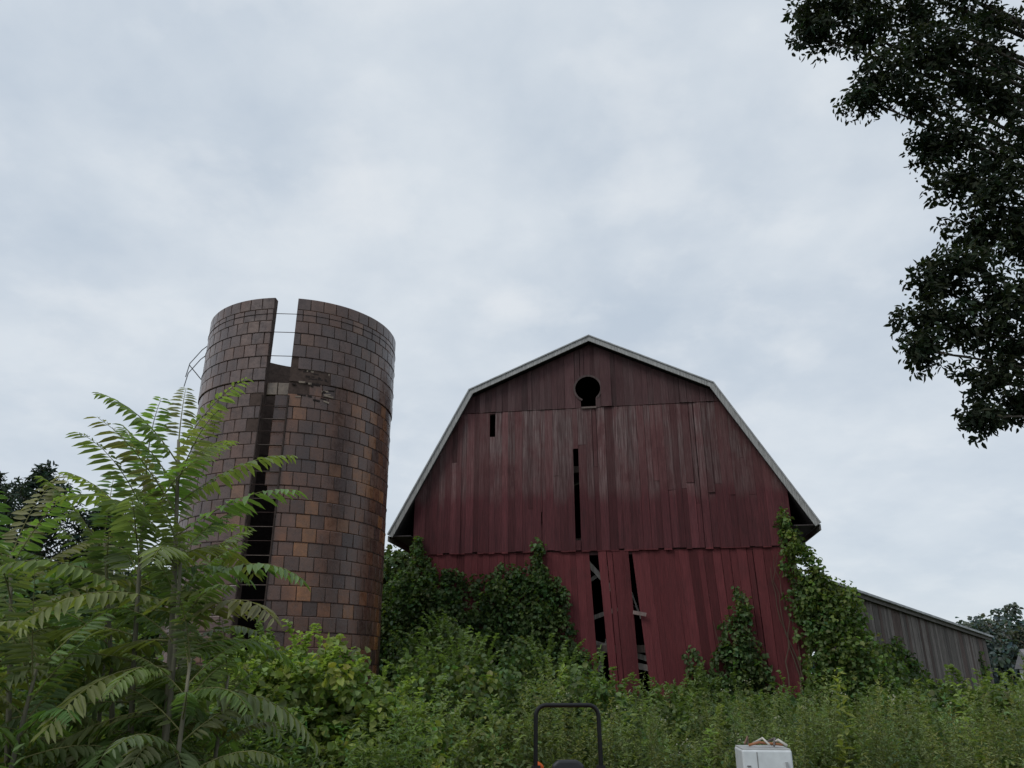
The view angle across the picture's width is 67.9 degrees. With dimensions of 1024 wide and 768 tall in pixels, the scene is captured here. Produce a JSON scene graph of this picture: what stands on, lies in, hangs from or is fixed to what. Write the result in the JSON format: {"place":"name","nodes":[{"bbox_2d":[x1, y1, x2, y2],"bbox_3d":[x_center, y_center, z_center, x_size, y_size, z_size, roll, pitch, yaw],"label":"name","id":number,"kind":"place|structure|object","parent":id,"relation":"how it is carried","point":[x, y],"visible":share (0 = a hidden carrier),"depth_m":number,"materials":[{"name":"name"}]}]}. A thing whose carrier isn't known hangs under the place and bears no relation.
{"place":"outdoors","nodes":[
{"label":"outdoors","id":0,"kind":"place"},
{"bbox_2d":[0,0,1023,673],"label":"sky","id":1,"kind":"structure","parent":0,"point":[499,186],"materials":[{"name":"white"}]},
{"bbox_3d":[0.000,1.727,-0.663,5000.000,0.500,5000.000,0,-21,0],"label":"ground","id":2,"kind":"structure","parent":0,"visible":0},
{"bbox_2d":[0,578,30,611],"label":"maple tree","id":3,"kind":"object","parent":2,"relation":"on","point":[7,597],"visible":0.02,"depth_m":26.20,"materials":[{"name":"green plant"}]},
{"bbox_2d":[0,471,62,570],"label":"pine tree","id":4,"kind":"object","parent":2,"relation":"on","point":[8,500],"visible":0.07,"depth_m":41.63,"materials":[{"name":"green plant"}]},
{"bbox_2d":[0,460,115,581],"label":"pine tree","id":5,"kind":"object","parent":2,"relation":"on","point":[22,490],"visible":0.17,"depth_m":39.80,"materials":[{"name":"green plant"}]},
{"bbox_2d":[0,560,122,603],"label":"maple tree","id":6,"kind":"object","parent":2,"relation":"on","point":[53,590],"visible":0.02,"depth_m":32.93,"materials":[{"name":"green plant"}]},
{"bbox_2d":[0,595,125,681],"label":"maple tree","id":7,"kind":"object","parent":2,"relation":"on","point":[82,615],"visible":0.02,"depth_m":22.73,"materials":[{"name":"green plant"}]},
{"bbox_2d":[38,496,155,580],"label":"pine tree","id":8,"kind":"object","parent":2,"relation":"on","point":[84,518],"visible":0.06,"depth_m":41.09,"materials":[{"name":"green plant"}]},
{"bbox_2d":[97,565,164,630],"bbox_3d":[-15.941,10.716,31.059,4.349,6.665,5.148,0,-21,0],"label":"maple tree","id":9,"kind":"object","parent":2,"relation":"on","point":[134,574],"depth_m":31.42,"materials":[{"name":"green plant"}]},
{"bbox_2d":[125,590,163,657],"bbox_3d":[-12.229,10.210,28.992,5.352,6.130,4.765,0,-21,0],"label":"maple tree","id":10,"kind":"object","parent":2,"relation":"on","point":[147,637],"visible":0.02,"depth_m":27.92,"materials":[{"name":"green plant"}]},
{"bbox_2d":[0,377,320,767],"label":"tree of heaven","id":11,"kind":"object","parent":2,"relation":"on","point":[168,696],"visible":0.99,"depth_m":4.97,"materials":[{"name":"green plant"}]},
{"bbox_2d":[0,700,326,767],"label":"nettle weeds","id":12,"kind":"object","parent":2,"relation":"on","point":[17,746],"visible":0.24,"depth_m":4.85,"materials":[{"name":"green plant"}]},
{"bbox_2d":[0,613,331,767],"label":"bramble thicket","id":13,"kind":"object","parent":2,"relation":"on","point":[19,694],"visible":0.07,"depth_m":8.24,"materials":[{"name":"green plant"}]},
{"bbox_2d":[17,671,469,767],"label":"ragweed weeds","id":14,"kind":"object","parent":2,"relation":"on","point":[384,758],"visible":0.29,"depth_m":7.68,"materials":[{"name":"green plant"}]},
{"bbox_2d":[156,298,395,685],"bbox_3d":[-5.385,3.583,17.661,4.934,10.168,4.759,0,-21,0],"label":"tile silo","id":15,"kind":"object","parent":2,"relation":"on","point":[321,409],"visible":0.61,"depth_m":16.61,"materials":[{"name":"tile"}]},
{"bbox_2d":[184,619,466,767],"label":"grape vine thicket","id":16,"kind":"object","parent":2,"relation":"on","point":[351,693],"visible":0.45,"depth_m":9.11,"materials":[{"name":"green plant"}]},
{"bbox_2d":[381,544,412,671],"bbox_3d":[-4.640,9.549,29.053,4.621,7.404,4.979,14,-25,-32],"label":"maple tree","id":17,"kind":"object","parent":2,"relation":"on","point":[397,559],"visible":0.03,"depth_m":28.94,"materials":[{"name":"green plant"}]},
{"bbox_2d":[531,703,605,767],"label":"ride on mower","id":18,"kind":"object","parent":2,"relation":"on","point":[570,763],"visible":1,"depth_m":9.52,"materials":[{"name":"paint"}]},
{"bbox_2d":[387,334,820,718],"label":"gambrel barn","id":19,"kind":"structure","parent":2,"relation":"on","point":[613,477],"depth_m":22.50,"materials":[{"name":"red wood"}]},
{"bbox_2d":[573,375,600,408],"bbox_3d":[2.365,0.233,23.699,0.900,1.110,0.030,-3,-21,8],"label":"window frame","id":20,"kind":"structure","parent":19,"relation":"in","point":[581,377],"depth_m":23.75,"materials":[{"name":"grey wood"}]},
{"bbox_2d":[379,504,998,727],"bbox_3d":[7.937,7.583,22.736,26.186,6.995,8.469,7,-22,-18],"label":"virginia creeper","id":21,"kind":"object","parent":19,"relation":"attached to","point":[859,650],"visible":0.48,"depth_m":20.85,"materials":[{"name":"green plant"}]},
{"bbox_2d":[624,586,777,722],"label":"ivy","id":22,"kind":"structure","parent":21,"relation":"in","point":[755,671],"depth_m":20.13,"materials":[{"name":"green plant"}]},
{"bbox_2d":[371,609,981,767],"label":"hedge shrubs","id":23,"kind":"object","parent":2,"relation":"on","point":[455,665],"visible":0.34,"depth_m":14.17,"materials":[{"name":"green plant"}]},
{"bbox_2d":[391,602,1023,691],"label":"distant trees","id":24,"kind":"object","parent":2,"relation":"on","point":[1005,645],"visible":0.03,"depth_m":112.51,"materials":[{"name":"green plant"}]},
{"bbox_2d":[393,667,1023,767],"bbox_3d":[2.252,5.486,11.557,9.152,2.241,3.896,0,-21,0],"label":"goldenrod weeds","id":25,"kind":"object","parent":2,"relation":"on","point":[654,763],"visible":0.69,"depth_m":11.03,"materials":[{"name":"green plant"}]},
{"bbox_2d":[430,691,1023,767],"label":"elder shrubs","id":26,"kind":"object","parent":2,"relation":"on","point":[480,738],"visible":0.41,"depth_m":11.38,"materials":[{"name":"green plant"}]},
{"bbox_2d":[447,656,1023,767],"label":"pokeweed","id":27,"kind":"object","parent":2,"relation":"on","point":[841,742],"visible":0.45,"depth_m":11.86,"materials":[{"name":"green plant"}]},
{"bbox_2d":[735,736,792,767],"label":"white utility bin","id":28,"kind":"object","parent":2,"relation":"on","point":[773,754],"visible":1,"depth_m":8.09,"materials":[{"name":"paint"}]},
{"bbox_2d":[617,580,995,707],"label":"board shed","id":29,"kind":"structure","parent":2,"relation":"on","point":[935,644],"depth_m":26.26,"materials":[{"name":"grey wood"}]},
{"bbox_2d":[781,693,1023,767],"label":"meadow weeds","id":30,"kind":"object","parent":2,"relation":"on","point":[994,739],"visible":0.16,"depth_m":11.59,"materials":[{"name":"green plant"}]},
{"bbox_2d":[781,0,1023,448],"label":"oak tree","id":31,"kind":"object","parent":2,"relation":"on","point":[982,416],"visible":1,"depth_m":12.14,"materials":[{"name":"green plant"}]},
{"bbox_2d":[905,652,1023,754],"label":"field shrubs","id":32,"kind":"object","parent":2,"relation":"on","point":[999,697],"visible":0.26,"depth_m":16.55,"materials":[{"name":"green plant"}]},
{"bbox_2d":[1015,649,1023,678],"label":"white farmhouse","id":33,"kind":"object","parent":2,"relation":"on","point":[1018,662],"visible":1,"depth_m":83.71,"materials":[{"name":"paint"}]}
]}

